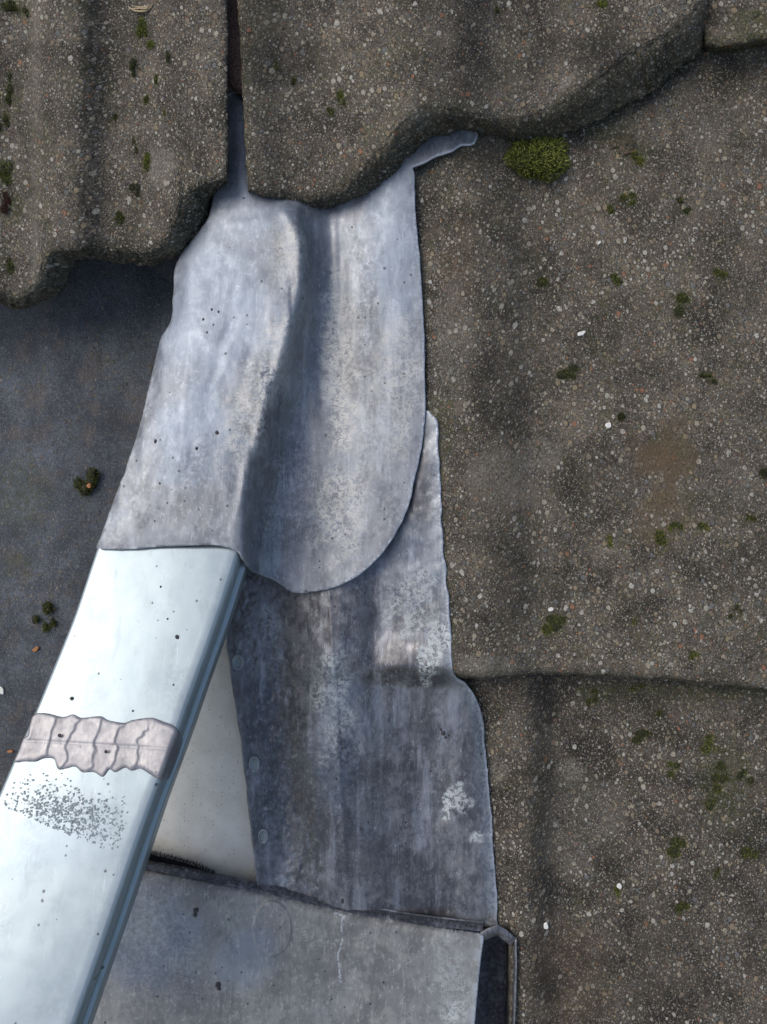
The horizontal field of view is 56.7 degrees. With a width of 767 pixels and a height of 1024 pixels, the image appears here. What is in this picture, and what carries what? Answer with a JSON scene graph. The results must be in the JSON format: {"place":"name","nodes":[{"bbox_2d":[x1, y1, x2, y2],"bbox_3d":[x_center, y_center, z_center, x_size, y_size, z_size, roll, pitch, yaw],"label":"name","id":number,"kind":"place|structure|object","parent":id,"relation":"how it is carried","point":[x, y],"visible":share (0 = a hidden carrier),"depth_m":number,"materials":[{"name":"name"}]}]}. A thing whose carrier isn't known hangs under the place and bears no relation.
{"place":"outdoors","nodes":[
{"label":"outdoors","id":0,"kind":"place"},
{"bbox_2d":[208,85,458,677],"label":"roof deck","id":1,"kind":"structure","parent":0,"point":[230,90],"depth_m":0.57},
{"bbox_2d":[0,215,214,791],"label":"roof tile","id":2,"kind":"object","parent":1,"relation":"on","point":[78,353],"visible":0.25,"depth_m":0.54,"materials":[{"name":"concrete"}]},
{"bbox_2d":[32,600,66,638],"bbox_3d":[-0.250,0.080,0.530,0.028,0.005,0.030,0,90,0],"label":"moss tuft","id":3,"kind":"object","parent":2,"relation":"on","point":[47,607],"visible":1,"depth_m":0.53,"materials":[{"name":"green plant"}]},
{"bbox_2d":[72,463,99,501],"bbox_3d":[-0.225,-0.023,0.535,0.024,0.007,0.032,0,90,0],"label":"moss tuft","id":4,"kind":"object","parent":2,"relation":"on","point":[92,475],"visible":1,"depth_m":0.54,"materials":[{"name":"green plant"}]},
{"bbox_2d":[0,0,228,310],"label":"roof tile","id":5,"kind":"object","parent":2,"relation":"on","point":[67,148],"visible":1,"depth_m":0.48,"materials":[{"name":"concrete"}]},
{"bbox_2d":[0,109,9,132],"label":"moss tuft","id":6,"kind":"object","parent":5,"relation":"on","point":[6,121],"visible":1,"depth_m":0.49,"materials":[{"name":"green plant"}]},
{"bbox_2d":[0,69,13,110],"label":"moss tuft","id":7,"kind":"object","parent":5,"relation":"on","point":[8,97],"visible":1,"depth_m":0.48,"materials":[{"name":"green plant"}]},
{"bbox_2d":[0,157,14,196],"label":"moss tuft","id":8,"kind":"object","parent":5,"relation":"on","point":[5,176],"visible":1,"depth_m":0.49,"materials":[{"name":"green plant"}]},
{"bbox_2d":[0,189,14,214],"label":"moss tuft","id":9,"kind":"object","parent":5,"relation":"on","point":[4,209],"visible":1,"depth_m":0.49,"materials":[{"name":"brown plant"}]},
{"bbox_2d":[3,257,15,277],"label":"moss tuft","id":10,"kind":"object","parent":5,"relation":"on","point":[10,269],"visible":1,"depth_m":0.49,"materials":[{"name":"green plant"}]},
{"bbox_2d":[1,0,21,18],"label":"moss tuft","id":11,"kind":"object","parent":5,"relation":"on","point":[7,6],"visible":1,"depth_m":0.48,"materials":[{"name":"green plant"}]},
{"bbox_2d":[18,5,28,19],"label":"moss tuft","id":12,"kind":"object","parent":5,"relation":"on","point":[24,10],"visible":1,"depth_m":0.48,"materials":[{"name":"green plant"}]},
{"bbox_2d":[107,112,120,122],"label":"moss tuft","id":13,"kind":"object","parent":5,"relation":"on","point":[114,117],"visible":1,"depth_m":0.48,"materials":[{"name":"green plant"}]},
{"bbox_2d":[109,210,125,227],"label":"moss tuft","id":14,"kind":"object","parent":5,"relation":"on","point":[119,219],"visible":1,"depth_m":0.48,"materials":[{"name":"green plant"}]},
{"bbox_2d":[127,183,140,197],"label":"moss tuft","id":15,"kind":"object","parent":5,"relation":"on","point":[132,187],"visible":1,"depth_m":0.48,"materials":[{"name":"green plant"}]},
{"bbox_2d":[131,137,137,155],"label":"moss tuft","id":16,"kind":"object","parent":5,"relation":"on","point":[135,147],"visible":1,"depth_m":0.48,"materials":[{"name":"green plant"}]},
{"bbox_2d":[128,56,143,76],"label":"moss tuft","id":17,"kind":"object","parent":5,"relation":"on","point":[132,61],"visible":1,"depth_m":0.48,"materials":[{"name":"green plant"}]},
{"bbox_2d":[132,12,148,43],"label":"moss tuft","id":18,"kind":"object","parent":5,"relation":"on","point":[141,29],"visible":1,"depth_m":0.48,"materials":[{"name":"green plant"}]},
{"bbox_2d":[129,4,152,11],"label":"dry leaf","id":19,"kind":"object","parent":5,"relation":"on","point":[147,8],"visible":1,"depth_m":0.48,"materials":[{"name":"beige plant"}]},
{"bbox_2d":[139,89,149,110],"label":"moss tuft","id":20,"kind":"object","parent":5,"relation":"on","point":[146,99],"visible":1,"depth_m":0.48,"materials":[{"name":"green plant"}]},
{"bbox_2d":[139,146,151,179],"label":"moss tuft","id":21,"kind":"object","parent":5,"relation":"on","point":[146,159],"visible":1,"depth_m":0.48,"materials":[{"name":"green plant"}]},
{"bbox_2d":[146,32,154,49],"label":"moss tuft","id":22,"kind":"object","parent":5,"relation":"on","point":[150,43],"visible":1,"depth_m":0.48,"materials":[{"name":"green plant"}]},
{"bbox_2d":[153,72,157,85],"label":"moss tuft","id":23,"kind":"object","parent":5,"relation":"on","point":[155,79],"visible":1,"depth_m":0.47,"materials":[{"name":"green plant"}]},
{"bbox_2d":[164,48,171,62],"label":"moss tuft","id":24,"kind":"object","parent":5,"relation":"on","point":[167,55],"visible":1,"depth_m":0.47,"materials":[{"name":"green plant"}]},
{"bbox_2d":[460,674,766,1023],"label":"roof tile","id":25,"kind":"object","parent":1,"relation":"on","point":[588,810],"visible":0.69,"depth_m":0.51,"materials":[{"name":"concrete"}]},
{"bbox_2d":[93,860,516,1023],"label":"metal flashing","id":26,"kind":"object","parent":25,"relation":"on","point":[201,947],"visible":0.83,"depth_m":0.50,"materials":[{"name":"grey metal"}]},
{"bbox_2d":[152,642,255,880],"bbox_3d":[-0.134,0.178,0.525,0.155,0.008,0.273,0,90,0],"label":"painted board","id":27,"kind":"object","parent":26,"relation":"on","point":[205,821],"visible":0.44,"depth_m":0.52,"materials":[{"name":"beige paint"}]},
{"bbox_2d":[0,544,253,1023],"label":"ridge cover","id":28,"kind":"object","parent":27,"relation":"on","point":[86,790],"visible":1,"depth_m":0.41,"materials":[{"name":"metal"}]},
{"bbox_2d":[148,851,214,874],"bbox_3d":[-0.158,0.258,0.513,0.077,0.014,0.043,0,90,0],"label":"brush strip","id":29,"kind":"object","parent":27,"relation":"on","point":[167,860],"visible":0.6,"depth_m":0.51,"materials":[{"name":"black plastic"}]},
{"bbox_2d":[225,410,496,928],"bbox_3d":[-0.018,0.118,0.502,0.200,0.034,0.377,0,90,0],"label":"step flashing","id":30,"kind":"object","parent":26,"relation":"on","point":[359,717],"visible":0.97,"depth_m":0.51,"materials":[{"name":"metal"}]},
{"bbox_2d":[96,92,477,592],"bbox_3d":[-0.059,-0.117,0.476,0.249,0.055,0.348,0,90,0],"label":"saddle flashing","id":31,"kind":"object","parent":30,"relation":"on","point":[281,426],"visible":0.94,"depth_m":0.49,"materials":[{"name":"grey metal"}]},
{"bbox_2d":[227,0,707,209],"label":"roof tile","id":32,"kind":"object","parent":31,"relation":"on","point":[411,76],"visible":0.94,"depth_m":0.47,"materials":[{"name":"concrete"}]},
{"bbox_2d":[291,74,296,84],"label":"moss tuft","id":33,"kind":"object","parent":32,"relation":"on","point":[293,80],"visible":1,"depth_m":0.48,"materials":[{"name":"green plant"}]},
{"bbox_2d":[327,102,334,115],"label":"moss tuft","id":34,"kind":"object","parent":32,"relation":"on","point":[331,111],"visible":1,"depth_m":0.48,"materials":[{"name":"green plant"}]},
{"bbox_2d":[334,87,347,105],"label":"moss tuft","id":35,"kind":"object","parent":32,"relation":"on","point":[340,94],"visible":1,"depth_m":0.47,"materials":[{"name":"green plant"}]},
{"bbox_2d":[493,4,506,18],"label":"moss tuft","id":36,"kind":"object","parent":32,"relation":"on","point":[496,10],"visible":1,"depth_m":0.47,"materials":[{"name":"green plant"}]},
{"bbox_2d":[587,0,609,9],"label":"moss tuft","id":37,"kind":"object","parent":32,"relation":"on","point":[602,3],"visible":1,"depth_m":0.46,"materials":[{"name":"green plant"}]},
{"bbox_2d":[413,43,766,690],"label":"roof tile","id":38,"kind":"object","parent":25,"relation":"on","point":[548,483],"visible":0.82,"depth_m":0.49,"materials":[{"name":"concrete"}]},
{"bbox_2d":[503,135,572,183],"bbox_3d":[0.108,-0.251,0.496,0.052,0.018,0.040,0,90,0],"label":"moss cushion","id":39,"kind":"object","parent":38,"relation":"on","point":[539,158],"visible":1,"depth_m":0.49,"materials":[{"name":"green plant"}]},
{"bbox_2d":[534,276,550,294],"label":"moss tuft","id":40,"kind":"object","parent":38,"relation":"on","point":[542,281],"visible":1,"depth_m":0.50,"materials":[{"name":"green plant"}]},
{"bbox_2d":[539,609,567,640],"bbox_3d":[0.118,0.079,0.499,0.028,0.003,0.026,0,90,0],"label":"moss tuft","id":41,"kind":"object","parent":38,"relation":"on","point":[554,624],"visible":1,"depth_m":0.50,"materials":[{"name":"green plant"}]},
{"bbox_2d":[550,358,579,384],"bbox_3d":[0.129,-0.099,0.501,0.027,0.011,0.015,0,56,0],"label":"moss tuft","id":42,"kind":"object","parent":38,"relation":"on","point":[565,373],"visible":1,"depth_m":0.50,"materials":[{"name":"green plant"}]},
{"bbox_2d":[577,331,585,335],"bbox_3d":[0.140,-0.126,0.500,0.006,0.002,0.004,0,90,0],"label":"white flake","id":43,"kind":"object","parent":38,"relation":"on","point":[581,333],"visible":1,"depth_m":0.50,"materials":[{"name":"white"}]},
{"bbox_2d":[604,533,612,547],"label":"moss tuft","id":44,"kind":"object","parent":38,"relation":"on","point":[609,538],"visible":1,"depth_m":0.50,"materials":[{"name":"green plant"}]},
{"bbox_2d":[603,204,614,214],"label":"moss tuft","id":45,"kind":"object","parent":38,"relation":"on","point":[611,209],"visible":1,"depth_m":0.50,"materials":[{"name":"green plant"}]},
{"bbox_2d":[610,270,622,288],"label":"moss tuft","id":46,"kind":"object","parent":38,"relation":"on","point":[617,281],"visible":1,"depth_m":0.50,"materials":[{"name":"green plant"}]},
{"bbox_2d":[614,412,629,425],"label":"moss tuft","id":47,"kind":"object","parent":38,"relation":"on","point":[621,415],"visible":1,"depth_m":0.50,"materials":[{"name":"green plant"}]},
{"bbox_2d":[608,131,637,156],"bbox_3d":[0.171,-0.260,0.499,0.026,0.007,0.022,0,90,0],"label":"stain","id":48,"kind":"object","parent":38,"relation":"on","point":[623,144],"visible":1,"depth_m":0.50,"materials":[{"name":"concrete"}]},
{"bbox_2d":[616,189,640,206],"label":"moss tuft","id":49,"kind":"object","parent":38,"relation":"on","point":[631,195],"visible":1,"depth_m":0.50,"materials":[{"name":"green plant"}]},
{"bbox_2d":[630,149,646,167],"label":"moss tuft","id":50,"kind":"object","parent":38,"relation":"on","point":[635,156],"visible":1,"depth_m":0.50,"materials":[{"name":"green plant"}]},
{"bbox_2d":[648,530,670,559],"bbox_3d":[0.194,0.023,0.493,0.020,0.003,0.023,0,89,0],"label":"moss tuft","id":51,"kind":"object","parent":38,"relation":"on","point":[660,538],"visible":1,"depth_m":0.49,"materials":[{"name":"green plant"}]},
{"bbox_2d":[668,518,683,532],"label":"moss tuft","id":52,"kind":"object","parent":38,"relation":"on","point":[679,526],"visible":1,"depth_m":0.49,"materials":[{"name":"green plant"}]},
{"bbox_2d":[668,285,696,320],"bbox_3d":[0.209,-0.144,0.494,0.022,0.003,0.027,0,89,0],"label":"moss tuft","id":53,"kind":"object","parent":38,"relation":"on","point":[681,298],"visible":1,"depth_m":0.49,"materials":[{"name":"green plant"}]},
{"bbox_2d":[676,197,692,216],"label":"moss tuft","id":54,"kind":"object","parent":38,"relation":"on","point":[685,210],"visible":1,"depth_m":0.49,"materials":[{"name":"green plant"}]},
{"bbox_2d":[688,648,700,659],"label":"moss tuft","id":55,"kind":"object","parent":38,"relation":"on","point":[692,655],"visible":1,"depth_m":0.49,"materials":[{"name":"green plant"}]},
{"bbox_2d":[697,521,710,534],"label":"moss tuft","id":56,"kind":"object","parent":38,"relation":"on","point":[704,526],"visible":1,"depth_m":0.49,"materials":[{"name":"green plant"}]},
{"bbox_2d":[697,373,718,384],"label":"moss tuft","id":57,"kind":"object","parent":38,"relation":"on","point":[702,375],"visible":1,"depth_m":0.49,"materials":[{"name":"green plant"}]},
{"bbox_2d":[712,268,728,282],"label":"moss tuft","id":58,"kind":"object","parent":38,"relation":"on","point":[716,271],"visible":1,"depth_m":0.49,"materials":[{"name":"green plant"}]},
{"bbox_2d":[727,603,743,621],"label":"moss tuft","id":59,"kind":"object","parent":38,"relation":"on","point":[736,607],"visible":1,"depth_m":0.49,"materials":[{"name":"green plant"}]},
{"bbox_2d":[704,0,766,52],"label":"roof tile","id":60,"kind":"object","parent":38,"relation":"on","point":[729,23],"visible":0.98,"depth_m":0.47,"materials":[{"name":"concrete"}]},
{"bbox_2d":[739,513,757,527],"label":"moss tuft","id":61,"kind":"object","parent":38,"relation":"on","point":[750,517],"visible":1,"depth_m":0.49,"materials":[{"name":"green plant"}]},
{"bbox_2d":[756,468,766,482],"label":"moss tuft","id":62,"kind":"object","parent":38,"relation":"on","point":[763,472],"visible":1,"depth_m":0.49,"materials":[{"name":"green plant"}]},
{"bbox_2d":[585,688,604,704],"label":"moss tuft","id":63,"kind":"object","parent":25,"relation":"on","point":[588,701],"visible":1,"depth_m":0.52,"materials":[{"name":"green plant"}]},
{"bbox_2d":[611,887,622,897],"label":"moss tuft","id":64,"kind":"object","parent":25,"relation":"on","point":[616,890],"visible":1,"depth_m":0.52,"materials":[{"name":"green plant"}]},
{"bbox_2d":[629,683,648,691],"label":"moss tuft","id":65,"kind":"object","parent":25,"relation":"on","point":[633,689],"visible":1,"depth_m":0.52,"materials":[{"name":"green plant"}]},
{"bbox_2d":[627,729,653,751],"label":"moss tuft","id":66,"kind":"object","parent":25,"relation":"on","point":[640,733],"visible":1,"depth_m":0.52,"materials":[{"name":"green plant"}]},
{"bbox_2d":[650,706,662,719],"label":"moss tuft","id":67,"kind":"object","parent":25,"relation":"on","point":[657,713],"visible":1,"depth_m":0.52,"materials":[{"name":"green plant"}]},
{"bbox_2d":[661,757,680,777],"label":"moss tuft","id":68,"kind":"object","parent":25,"relation":"on","point":[671,773],"visible":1,"depth_m":0.52,"materials":[{"name":"green plant"}]},
{"bbox_2d":[673,901,690,915],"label":"moss tuft","id":69,"kind":"object","parent":25,"relation":"on","point":[680,906],"visible":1,"depth_m":0.51,"materials":[{"name":"green plant"}]},
{"bbox_2d":[665,829,699,861],"bbox_3d":[0.214,0.241,0.512,0.028,0.003,0.025,0,90,0],"label":"moss tuft","id":70,"kind":"object","parent":25,"relation":"on","point":[673,851],"visible":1,"depth_m":0.51,"materials":[{"name":"green plant"}]},
{"bbox_2d":[693,733,722,757],"bbox_3d":[0.238,0.168,0.513,0.029,0.002,0.020,0,89,0],"label":"moss tuft","id":71,"kind":"object","parent":25,"relation":"on","point":[705,749],"visible":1,"depth_m":0.51,"materials":[{"name":"green plant"}]},
{"bbox_2d":[704,783,725,811],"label":"moss tuft","id":72,"kind":"object","parent":25,"relation":"on","point":[709,804],"visible":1,"depth_m":0.51,"materials":[{"name":"green plant"}]},
{"bbox_2d":[709,868,720,879],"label":"moss tuft","id":73,"kind":"object","parent":25,"relation":"on","point":[715,874],"visible":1,"depth_m":0.51,"materials":[{"name":"green plant"}]},
{"bbox_2d":[710,761,733,785],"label":"moss tuft","id":74,"kind":"object","parent":25,"relation":"on","point":[720,765],"visible":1,"depth_m":0.51,"materials":[{"name":"green plant"}]},
{"bbox_2d":[736,767,754,785],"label":"moss tuft","id":75,"kind":"object","parent":25,"relation":"on","point":[740,776],"visible":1,"depth_m":0.51,"materials":[{"name":"green plant"}]},
{"bbox_2d":[739,839,759,866],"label":"moss tuft","id":76,"kind":"object","parent":25,"relation":"on","point":[745,852],"visible":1,"depth_m":0.51,"materials":[{"name":"green plant"}]}
]}

